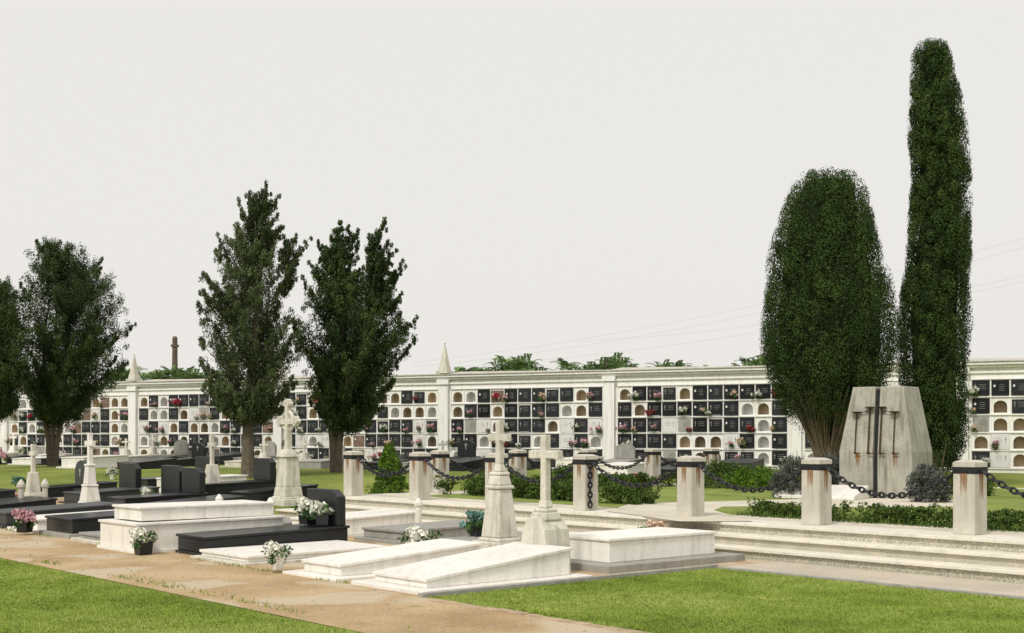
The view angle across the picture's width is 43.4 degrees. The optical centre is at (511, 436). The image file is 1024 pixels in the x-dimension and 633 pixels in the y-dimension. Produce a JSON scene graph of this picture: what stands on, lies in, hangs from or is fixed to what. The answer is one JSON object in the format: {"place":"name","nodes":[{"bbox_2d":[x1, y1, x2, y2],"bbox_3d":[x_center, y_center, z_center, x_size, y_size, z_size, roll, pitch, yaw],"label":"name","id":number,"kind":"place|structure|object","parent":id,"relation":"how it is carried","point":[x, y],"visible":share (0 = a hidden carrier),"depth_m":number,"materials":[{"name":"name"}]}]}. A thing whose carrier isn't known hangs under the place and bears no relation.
{"place":"outdoors","nodes":[
{"label":"outdoors","id":0,"kind":"place"},
{"bbox_2d":[0,559,362,632],"bbox_3d":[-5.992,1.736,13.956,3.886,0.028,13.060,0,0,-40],"label":"lawn grass","id":1,"kind":"structure","parent":0,"point":[88,597],"depth_m":12.93,"materials":[{"name":"green plant"}]},
{"bbox_2d":[0,530,626,632],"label":"dirt path","id":2,"kind":"structure","parent":0,"point":[332,600],"depth_m":14.30,"materials":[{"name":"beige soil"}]},
{"bbox_2d":[10,508,37,532],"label":"potted flowers","id":3,"kind":"object","parent":2,"relation":"on","point":[25,519],"visible":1,"depth_m":22.76,"materials":[{"name":"pink plant"}]},
{"bbox_2d":[128,526,157,554],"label":"potted flowers","id":4,"kind":"object","parent":2,"relation":"on","point":[142,541],"visible":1,"depth_m":18.92,"materials":[{"name":"white plant"}]},
{"bbox_2d":[260,540,293,569],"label":"potted flowers","id":5,"kind":"object","parent":2,"relation":"on","point":[275,554],"visible":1,"depth_m":16.41,"materials":[{"name":"white plant"}]},
{"bbox_2d":[4,528,644,629],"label":"weeds","id":6,"kind":"object","parent":2,"relation":"on","point":[533,611],"visible":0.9,"depth_m":14.39,"materials":[{"name":"green plant"}]},
{"bbox_2d":[0,497,775,595],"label":"earth between graves","id":7,"kind":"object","parent":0,"point":[294,566],"visible":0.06,"depth_m":17.55,"materials":[{"name":"brown soil"}]},
{"bbox_2d":[78,433,99,502],"bbox_3d":[-9.749,0.829,29.686,0.558,1.835,0.620,0,0,-41],"label":"grave cross","id":8,"kind":"object","parent":7,"relation":"on","point":[89,491],"visible":0.84,"depth_m":29.60,"materials":[{"name":"white stone"}]},
{"bbox_2d":[396,524,443,543],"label":"potted flowers","id":9,"kind":"object","parent":7,"relation":"on","point":[416,533],"visible":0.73,"depth_m":18.19,"materials":[{"name":"white plant"}]},
{"bbox_2d":[0,464,1023,632],"bbox_3d":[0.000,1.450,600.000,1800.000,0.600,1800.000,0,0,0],"label":"ground","id":10,"kind":"structure","parent":0,"point":[322,478],"depth_m":40.66,"materials":[{"name":"green plant"}]},
{"bbox_2d":[0,275,43,425],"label":"conifer tree","id":11,"kind":"object","parent":10,"relation":"on","point":[14,372],"visible":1,"depth_m":46.72,"materials":[{"name":"green plant"}]},
{"bbox_2d":[0,496,57,508],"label":"grave","id":12,"kind":"object","parent":10,"relation":"on","point":[26,502],"visible":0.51,"depth_m":27.47,"materials":[{"name":"black stone"}]},
{"bbox_2d":[24,444,41,496],"bbox_3d":[-11.867,0.929,31.843,0.447,1.495,0.497,0,0,-41],"label":"grave cross","id":13,"kind":"object","parent":10,"relation":"on","point":[33,485],"visible":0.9,"depth_m":31.75,"materials":[{"name":"stone"}]},
{"bbox_2d":[7,443,64,464],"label":"grave","id":14,"kind":"object","parent":10,"relation":"on","point":[22,461],"visible":0.2,"depth_m":52.65,"materials":[{"name":"white stone"}]},
{"bbox_2d":[7,510,111,532],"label":"grave","id":15,"kind":"object","parent":10,"relation":"on","point":[42,522],"visible":0.18,"depth_m":23.45,"materials":[{"name":"white stone"}]},
{"bbox_2d":[0,501,122,528],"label":"grave","id":16,"kind":"object","parent":10,"relation":"on","point":[6,518],"visible":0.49,"depth_m":25.42,"materials":[{"name":"grey stone"}]},
{"bbox_2d":[14,235,136,465],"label":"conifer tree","id":17,"kind":"object","parent":10,"relation":"on","point":[55,399],"visible":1,"depth_m":49.36,"materials":[{"name":"green plant"}]},
{"bbox_2d":[39,510,114,538],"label":"grave","id":18,"kind":"object","parent":10,"relation":"on","point":[68,526],"visible":0.38,"depth_m":22.39,"materials":[{"name":"grey stone"}]},
{"bbox_2d":[40,481,117,497],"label":"grave","id":19,"kind":"object","parent":10,"relation":"on","point":[54,491],"visible":0.31,"depth_m":33.54,"materials":[{"name":"black stone"}]},
{"bbox_2d":[73,460,86,490],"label":"grave","id":20,"kind":"object","parent":19,"relation":"on","point":[79,472],"visible":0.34,"depth_m":34.02,"materials":[{"name":"grey stone"}]},
{"bbox_2d":[71,531,100,544],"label":"grave","id":21,"kind":"object","parent":10,"relation":"on","point":[91,537],"visible":0.24,"depth_m":21.24,"materials":[{"name":"stone"}]},
{"bbox_2d":[56,455,129,467],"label":"grave","id":22,"kind":"object","parent":10,"relation":"on","point":[103,461],"visible":0.65,"depth_m":47.34,"materials":[{"name":"white stone"}]},
{"bbox_2d":[57,485,160,503],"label":"grave","id":23,"kind":"object","parent":10,"relation":"on","point":[74,496],"visible":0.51,"depth_m":31.58,"materials":[{"name":"grey stone"}]},
{"bbox_2d":[119,463,140,487],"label":"grave","id":24,"kind":"object","parent":23,"relation":"on","point":[129,475],"visible":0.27,"depth_m":32.32,"materials":[{"name":"black stone"}]},
{"bbox_2d":[114,458,177,468],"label":"grave","id":25,"kind":"object","parent":10,"relation":"on","point":[153,463],"visible":0.61,"depth_m":46.28,"materials":[{"name":"black stone"}]},
{"bbox_2d":[107,467,207,503],"bbox_3d":[-8.267,1.259,30.024,2.257,1.038,1.153,0,0,-40],"label":"grave","id":26,"kind":"object","parent":10,"relation":"on","point":[193,482],"visible":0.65,"depth_m":30.21,"materials":[{"name":"black stone"}]},
{"bbox_2d":[140,440,190,457],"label":"grave","id":27,"kind":"object","parent":10,"relation":"on","point":[181,447],"visible":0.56,"depth_m":56.41,"materials":[{"name":"grey stone"}]},
{"bbox_2d":[161,465,181,492],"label":"grave","id":28,"kind":"object","parent":10,"relation":"on","point":[171,478],"visible":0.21,"depth_m":31.33,"materials":[{"name":"black stone"}]},
{"bbox_2d":[141,457,217,485],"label":"grave","id":29,"kind":"object","parent":10,"relation":"on","point":[202,462],"visible":0.24,"depth_m":36.91,"materials":[{"name":"black stone"}]},
{"bbox_2d":[161,364,198,378],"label":"pinnate leaf tree","id":30,"kind":"object","parent":10,"relation":"on","point":[177,372],"visible":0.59,"depth_m":61.91,"materials":[{"name":"green plant"}]},
{"bbox_2d":[97,500,284,553],"bbox_3d":[-5.089,1.445,20.509,2.580,0.770,1.430,0,0,-40],"label":"grave","id":31,"kind":"object","parent":10,"relation":"on","point":[166,522],"visible":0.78,"depth_m":19.91,"materials":[{"name":"white stone"}]},
{"bbox_2d":[177,443,205,466],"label":"grave","id":32,"kind":"object","parent":10,"relation":"on","point":[198,449],"visible":0.51,"depth_m":50.64,"materials":[{"name":"black stone"}]},
{"bbox_2d":[148,494,246,502],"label":"grave","id":33,"kind":"object","parent":10,"relation":"on","point":[224,496],"visible":0.27,"depth_m":28.64,"materials":[{"name":"black stone"}]},
{"bbox_2d":[155,474,247,492],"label":"grave","id":34,"kind":"object","parent":10,"relation":"on","point":[231,477],"visible":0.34,"depth_m":35.54,"materials":[{"name":"white stone"}]},
{"bbox_2d":[205,434,220,482],"bbox_3d":[-7.959,0.762,34.100,0.536,1.645,0.596,0,0,-41],"label":"grave cross","id":35,"kind":"object","parent":10,"relation":"on","point":[212,472],"visible":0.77,"depth_m":34.01,"materials":[{"name":"stone"}]},
{"bbox_2d":[206,452,241,464],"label":"grave","id":36,"kind":"object","parent":10,"relation":"on","point":[221,458],"visible":0.36,"depth_m":53.47,"materials":[{"name":"grey stone"}]},
{"bbox_2d":[205,458,275,495],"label":"grave","id":37,"kind":"object","parent":10,"relation":"on","point":[264,472],"visible":0.44,"depth_m":34.39,"materials":[{"name":"black stone"}]},
{"bbox_2d":[220,441,277,467],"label":"grave","id":38,"kind":"object","parent":10,"relation":"on","point":[237,463],"visible":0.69,"depth_m":48.71,"materials":[{"name":"stone"}]},
{"bbox_2d":[196,181,312,477],"bbox_3d":[-8.082,-3.289,40.051,3.726,9.338,3.444,0,0,0],"label":"conifer tree","id":39,"kind":"object","parent":10,"relation":"on","point":[249,406],"visible":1,"depth_m":39.56,"materials":[{"name":"green plant"}]},
{"bbox_2d":[175,488,349,554],"bbox_3d":[-3.813,1.333,19.823,2.510,0.994,0.960,0,0,-41],"label":"grave","id":40,"kind":"object","parent":10,"relation":"on","point":[193,543],"visible":0.62,"depth_m":19.66,"materials":[{"name":"black stone"}]},
{"bbox_2d":[290,496,320,523],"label":"potted flowers","id":41,"kind":"object","parent":40,"relation":"on","point":[302,508],"visible":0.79,"depth_m":20.42,"materials":[{"name":"white plant"}]},
{"bbox_2d":[308,500,333,525],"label":"potted flowers","id":42,"kind":"object","parent":40,"relation":"on","point":[321,510],"visible":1,"depth_m":20.11,"materials":[{"name":"white plant"}]},
{"bbox_2d":[230,484,318,500],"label":"grave","id":43,"kind":"object","parent":10,"relation":"on","point":[261,494],"visible":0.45,"depth_m":31.57,"materials":[{"name":"black stone"}]},
{"bbox_2d":[268,399,302,505],"bbox_3d":[-5.433,0.389,31.203,0.702,2.620,0.980,0,0,-41],"label":"grave cross","id":44,"kind":"object","parent":10,"relation":"on","point":[288,490],"visible":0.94,"depth_m":31.06,"materials":[{"name":"stone"}]},
{"bbox_2d":[190,540,386,565],"bbox_3d":[-3.157,1.720,18.740,2.540,0.221,1.590,0,0,-41],"label":"grave","id":45,"kind":"object","parent":10,"relation":"on","point":[247,555],"visible":0.62,"depth_m":18.28,"materials":[{"name":"stone"}]},
{"bbox_2d":[299,445,345,468],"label":"grave","id":46,"kind":"object","parent":10,"relation":"on","point":[323,463],"visible":0.39,"depth_m":46.59,"materials":[{"name":"grey stone"}]},
{"bbox_2d":[290,509,414,536],"bbox_3d":[-2.844,1.600,23.347,2.240,0.461,1.340,0,0,-40],"label":"grave","id":47,"kind":"object","parent":10,"relation":"on","point":[356,521],"visible":0.33,"depth_m":23.09,"materials":[{"name":"white stone"}]},
{"bbox_2d":[289,216,418,472],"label":"conifer tree","id":48,"kind":"object","parent":10,"relation":"on","point":[349,383],"visible":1,"depth_m":42.53,"materials":[{"name":"green plant"}]},
{"bbox_2d":[282,538,481,581],"bbox_3d":[-1.539,1.620,16.768,2.600,0.420,1.250,0,0,-41],"label":"grave","id":49,"kind":"object","parent":10,"relation":"on","point":[357,565],"visible":0.68,"depth_m":16.32,"materials":[{"name":"white stone"}]},
{"bbox_2d":[354,520,469,544],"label":"grave","id":50,"kind":"object","parent":10,"relation":"on","point":[388,534],"visible":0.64,"depth_m":21.51,"materials":[{"name":"grey stone"}]},
{"bbox_2d":[449,440,480,459],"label":"grave","id":51,"kind":"object","parent":10,"relation":"on","point":[466,448],"visible":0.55,"depth_m":49.61,"materials":[{"name":"black stone"}]},
{"bbox_2d":[449,457,484,470],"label":"grave","id":52,"kind":"object","parent":10,"relation":"on","point":[473,463],"visible":0.42,"depth_m":44.39,"materials":[{"name":"black stone"}]},
{"bbox_2d":[351,542,592,594],"bbox_3d":[-0.454,1.595,15.498,2.600,0.470,1.420,0,0,-41],"label":"grave","id":53,"kind":"object","parent":10,"relation":"on","point":[513,563],"visible":0.86,"depth_m":15.19,"materials":[{"name":"white stone"}]},
{"bbox_2d":[438,532,521,540],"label":"grave","id":54,"kind":"object","parent":10,"relation":"on","point":[467,538],"visible":0.02,"depth_m":20.09,"materials":[{"name":"stone"}]},
{"bbox_2d":[459,510,484,536],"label":"potted flowers","id":55,"kind":"object","parent":54,"relation":"on","point":[474,524],"visible":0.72,"depth_m":20.37,"materials":[{"name":"teal plant"}]},
{"bbox_2d":[472,420,520,548],"bbox_3d":[-0.174,0.782,18.065,0.558,2.035,0.620,0,0,-41],"label":"grave cross","id":56,"kind":"object","parent":10,"relation":"on","point":[499,525],"visible":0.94,"depth_m":17.97,"materials":[{"name":"stone"}]},
{"bbox_2d":[0,342,1023,472],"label":"burial niche wall","id":57,"kind":"structure","parent":10,"relation":"on","point":[447,397],"depth_m":49.98,"materials":[{"name":"stone"}]},
{"bbox_2d":[484,353,551,370],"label":"pinnate leaf tree","id":58,"kind":"object","parent":10,"relation":"on","point":[520,364],"visible":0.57,"depth_m":54.75,"materials":[{"name":"green plant"}]},
{"bbox_2d":[428,599,650,632],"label":"curb","id":59,"kind":"structure","parent":10,"relation":"on","point":[509,611],"depth_m":12.41,"materials":[{"name":"stone"}]},
{"bbox_2d":[521,435,570,571],"bbox_3d":[0.428,0.887,16.436,0.437,1.825,0.560,0,0,-40],"label":"grave cross","id":60,"kind":"object","parent":10,"relation":"on","point":[545,524],"visible":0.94,"depth_m":16.36,"materials":[{"name":"stone"}]},
{"bbox_2d":[573,352,640,369],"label":"pinnate leaf tree","id":61,"kind":"object","parent":10,"relation":"on","point":[609,361],"visible":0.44,"depth_m":53.12,"materials":[{"name":"green plant"}]},
{"bbox_2d":[599,444,639,463],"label":"grave","id":62,"kind":"object","parent":10,"relation":"on","point":[624,452],"visible":0.57,"depth_m":46.48,"materials":[{"name":"grey stone"}]},
{"bbox_2d":[598,462,643,475],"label":"grave","id":63,"kind":"object","parent":10,"relation":"on","point":[639,467],"visible":0.34,"depth_m":41.20,"materials":[{"name":"white stone"}]},
{"bbox_2d":[276,483,1023,583],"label":"stone steps","id":64,"kind":"structure","parent":10,"relation":"on","point":[990,557],"depth_m":17.92,"materials":[{"name":"beige stone"}]},
{"bbox_2d":[343,451,363,495],"bbox_3d":[-3.507,0.804,28.435,0.330,0.990,0.330,0,0,-40],"label":"stone bollard","id":65,"kind":"object","parent":64,"relation":"on","point":[353,475],"visible":0.98,"depth_m":28.32,"materials":[{"name":"stone"}]},
{"bbox_2d":[365,443,408,493],"bbox_3d":[-2.868,0.842,30.008,1.002,1.454,0.930,0,0,41],"label":"cone shrub","id":66,"kind":"object","parent":64,"relation":"on","point":[388,459],"visible":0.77,"depth_m":29.85,"materials":[{"name":"green plant"}]},
{"bbox_2d":[409,452,430,499],"bbox_3d":[-1.903,0.804,26.556,0.330,0.990,0.330,0,0,-40],"label":"stone bollard","id":67,"kind":"object","parent":64,"relation":"on","point":[419,477],"visible":0.96,"depth_m":26.44,"materials":[{"name":"stone"}]},
{"bbox_2d":[430,450,449,492],"bbox_3d":[-1.682,0.804,29.993,0.330,0.990,0.331,0,0,-40],"label":"stone bollard","id":68,"kind":"object","parent":64,"relation":"on","point":[440,461],"visible":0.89,"depth_m":29.87,"materials":[{"name":"stone"}]},
{"bbox_2d":[484,453,507,503],"bbox_3d":[-0.299,0.804,24.678,0.330,0.990,0.330,0,0,-41],"label":"stone bollard","id":69,"kind":"object","parent":64,"relation":"on","point":[489,459],"visible":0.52,"depth_m":24.62,"materials":[{"name":"stone"}]},
{"bbox_2d":[423,458,484,480],"bbox_3d":[-1.101,0.649,25.617,0.100,0.460,2.175,0,0,-41],"label":"iron chain","id":70,"kind":"object","parent":69,"relation":"hanging from","point":[458,478],"visible":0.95,"depth_m":25.67,"materials":[{"name":"black metal"}]},
{"bbox_2d":[508,449,526,475],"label":"stone bollard","id":71,"kind":"object","parent":64,"relation":"on","point":[518,460],"visible":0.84,"depth_m":31.43,"materials":[{"name":"stone"}]},
{"bbox_2d":[573,454,598,510],"bbox_3d":[1.305,0.804,22.800,0.331,0.990,0.330,0,0,-39],"label":"stone bollard","id":72,"kind":"object","parent":64,"relation":"on","point":[580,482],"visible":1,"depth_m":22.69,"materials":[{"name":"stone"}]},
{"bbox_2d":[504,461,572,483],"bbox_3d":[0.503,0.649,23.739,0.100,0.460,2.175,0,0,-41],"label":"iron chain","id":73,"kind":"object","parent":72,"relation":"hanging from","point":[529,479],"visible":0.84,"depth_m":23.84,"materials":[{"name":"black metal"}]},
{"bbox_2d":[644,448,660,484],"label":"stone bollard","id":74,"kind":"object","parent":64,"relation":"on","point":[652,463],"visible":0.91,"depth_m":34.55,"materials":[{"name":"stone"}]},
{"bbox_2d":[801,458,831,524],"bbox_3d":[4.513,0.804,19.044,0.330,0.990,0.330,0,0,-42],"label":"stone bollard","id":75,"kind":"object","parent":64,"relation":"on","point":[816,494],"visible":0.97,"depth_m":18.93,"materials":[{"name":"stone"}]},
{"bbox_2d":[952,460,987,534],"bbox_3d":[6.117,0.804,17.165,0.330,0.990,0.330,0,0,-40],"label":"stone bollard","id":76,"kind":"object","parent":64,"relation":"on","point":[969,498],"visible":0.95,"depth_m":17.05,"materials":[{"name":"stone"}]},
{"bbox_2d":[825,466,953,498],"bbox_3d":[5.316,0.649,18.104,0.100,0.460,2.175,0,0,-41],"label":"iron chain","id":77,"kind":"object","parent":76,"relation":"hanging from","point":[874,493],"visible":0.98,"depth_m":18.08,"materials":[{"name":"black metal"}]},
{"bbox_2d":[569,527,744,573],"bbox_3d":[1.724,1.579,17.845,2.700,0.501,1.650,0,0,-40],"label":"grave","id":78,"kind":"object","parent":10,"relation":"on","point":[623,550],"visible":0.69,"depth_m":17.26,"materials":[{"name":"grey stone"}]},
{"bbox_2d":[418,564,1023,599],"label":"curb","id":79,"kind":"structure","parent":10,"relation":"on","point":[527,584],"depth_m":15.21,"materials":[{"name":"grey stone"}]},
{"bbox_2d":[721,458,764,470],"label":"grave","id":80,"kind":"object","parent":10,"relation":"on","point":[752,462],"visible":0.46,"depth_m":44.04,"materials":[{"name":"grey stone"}]},
{"bbox_2d":[0,0,1023,381],"label":"sky","id":81,"kind":"structure","parent":0,"point":[545,173],"materials":[{"name":"white"}]},
{"bbox_2d":[378,483,1023,536],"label":"plaza pavement","id":82,"kind":"structure","parent":0,"point":[931,528],"depth_m":20.18,"materials":[{"name":"beige stone"}]},
{"bbox_2d":[426,567,1023,632],"bbox_3d":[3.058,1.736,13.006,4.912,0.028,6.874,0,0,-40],"label":"lawn grass","id":83,"kind":"structure","parent":0,"point":[780,599],"depth_m":13.39,"materials":[{"name":"green plant"}]},
{"bbox_2d":[431,486,1023,530],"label":"plaza lawn ground","id":84,"kind":"structure","parent":0,"point":[1001,499],"depth_m":26.96,"materials":[{"name":"green plant"}]},
{"bbox_2d":[459,468,524,494],"bbox_3d":[-0.423,1.065,28.939,1.571,0.860,1.631,0,0,0],"label":"garden shrub","id":85,"kind":"object","parent":84,"relation":"on","point":[511,475],"visible":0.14,"depth_m":28.86,"materials":[{"name":"green plant"}]},
{"bbox_2d":[465,474,662,504],"bbox_3d":[0.881,1.102,26.603,0.930,0.559,5.487,0,0,-40],"label":"hedge","id":86,"kind":"object","parent":84,"relation":"on","point":[614,491],"visible":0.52,"depth_m":25.88,"materials":[{"name":"green plant"}]},
{"bbox_2d":[550,463,602,489],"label":"garden shrub","id":87,"kind":"object","parent":84,"relation":"on","point":[560,470],"visible":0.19,"depth_m":30.80,"materials":[{"name":"green plant"}]},
{"bbox_2d":[433,469,755,493],"bbox_3d":[2.787,1.111,32.552,11.723,0.568,0.764,0,0,-41],"label":"hedge","id":88,"kind":"object","parent":84,"relation":"on","point":[626,477],"visible":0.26,"depth_m":32.38,"materials":[{"name":"green plant"}]},
{"bbox_2d":[704,458,752,487],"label":"garden shrub","id":89,"kind":"object","parent":84,"relation":"on","point":[714,466],"visible":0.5,"depth_m":32.62,"materials":[{"name":"green plant"}]},
{"bbox_2d":[717,463,781,489],"bbox_3d":[5.955,1.052,31.969,1.510,0.853,1.628,0,0,-16],"label":"garden shrub","id":90,"kind":"object","parent":84,"relation":"on","point":[741,476],"visible":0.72,"depth_m":31.72,"materials":[{"name":"green plant"}]},
{"bbox_2d":[768,453,804,498],"bbox_3d":[6.021,0.857,27.194,1.200,1.116,1.210,0,0,0],"label":"lavender bush","id":91,"kind":"object","parent":84,"relation":"on","point":[791,464],"visible":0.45,"depth_m":27.02,"materials":[{"name":"grey plant"}]},
{"bbox_2d":[774,484,868,499],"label":"memorial slab","id":92,"kind":"structure","parent":84,"relation":"on","point":[843,492],"depth_m":26.71,"materials":[{"name":"white stone"}]},
{"bbox_2d":[815,451,838,484],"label":"lavender bush","id":93,"kind":"object","parent":84,"relation":"on","point":[835,466],"visible":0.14,"depth_m":28.42,"materials":[{"name":"grey plant"}]},
{"bbox_2d":[760,166,900,457],"bbox_3d":[7.791,-2.596,31.621,3.478,7.898,3.511,0,0,0],"label":"round cypress tree","id":94,"kind":"object","parent":84,"relation":"on","point":[827,325],"visible":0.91,"depth_m":30.71,"materials":[{"name":"green plant"}]},
{"bbox_2d":[751,469,997,495],"bbox_3d":[8.352,1.072,30.803,0.949,0.615,7.155,0,0,-40],"label":"hedge","id":95,"kind":"object","parent":84,"relation":"on","point":[989,484],"visible":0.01,"depth_m":28.60,"materials":[{"name":"green plant"}]},
{"bbox_2d":[731,507,1023,532],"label":"grass tufts","id":96,"kind":"object","parent":84,"relation":"on","point":[844,518],"visible":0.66,"depth_m":19.36,"materials":[{"name":"green plant"}]},
{"bbox_2d":[744,497,1023,530],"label":"hedge","id":97,"kind":"object","parent":84,"relation":"on","point":[1003,518],"visible":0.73,"depth_m":19.17,"materials":[{"name":"green plant"}]},
{"bbox_2d":[839,386,931,498],"bbox_3d":[8.001,0.115,27.564,1.600,2.360,1.290,0,0,38],"label":"stone monument","id":98,"kind":"object","parent":84,"relation":"on","point":[885,447],"visible":0.93,"depth_m":27.17,"materials":[{"name":"stone"}]},
{"bbox_2d":[903,461,952,502],"bbox_3d":[8.254,0.950,25.479,0.957,0.931,0.957,0,0,-30],"label":"lavender bush","id":99,"kind":"object","parent":84,"relation":"on","point":[923,474],"visible":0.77,"depth_m":25.33,"materials":[{"name":"grey plant"}]},
{"bbox_2d":[894,37,974,475],"bbox_3d":[11.018,-4.502,33.499,2.039,11.722,1.895,0,0,0],"label":"tall cypress tree","id":100,"kind":"object","parent":84,"relation":"on","point":[935,275],"visible":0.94,"depth_m":33.03,"materials":[{"name":"green plant"}]},
{"bbox_2d":[609,498,952,520],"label":"plaza path","id":101,"kind":"structure","parent":0,"point":[666,510],"depth_m":23.79,"materials":[{"name":"beige stone"}]},
{"bbox_2d":[676,456,704,516],"bbox_3d":[2.909,0.804,20.922,0.330,0.990,0.330,0,0,-39],"label":"stone bollard","id":102,"kind":"object","parent":101,"relation":"on","point":[690,488],"visible":0.99,"depth_m":20.80,"materials":[{"name":"stone"}]},
{"bbox_2d":[592,461,676,487],"bbox_3d":[2.108,0.649,21.861,0.100,0.460,2.175,0,0,-41],"label":"iron chain","id":103,"kind":"object","parent":102,"relation":"hanging from","point":[635,485],"visible":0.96,"depth_m":21.86,"materials":[{"name":"black metal"}]},
{"bbox_2d":[697,463,801,492],"bbox_3d":[3.712,0.649,19.982,0.100,0.460,2.175,0,0,-41],"label":"iron chain","id":104,"kind":"object","parent":102,"relation":"hanging from","point":[759,489],"visible":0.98,"depth_m":19.97,"materials":[{"name":"black metal"}]},
{"bbox_2d":[726,561,1023,595],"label":"pavement","id":105,"kind":"structure","parent":0,"point":[988,586],"depth_m":15.90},
{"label":"stone bollard","id":106,"kind":"object","parent":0,"visible":0},
{"bbox_2d":[980,469,1023,497],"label":"iron chain","id":107,"kind":"object","parent":106,"relation":"hanging from","point":[998,482],"visible":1,"depth_m":16.80,"materials":[{"name":"black metal"}]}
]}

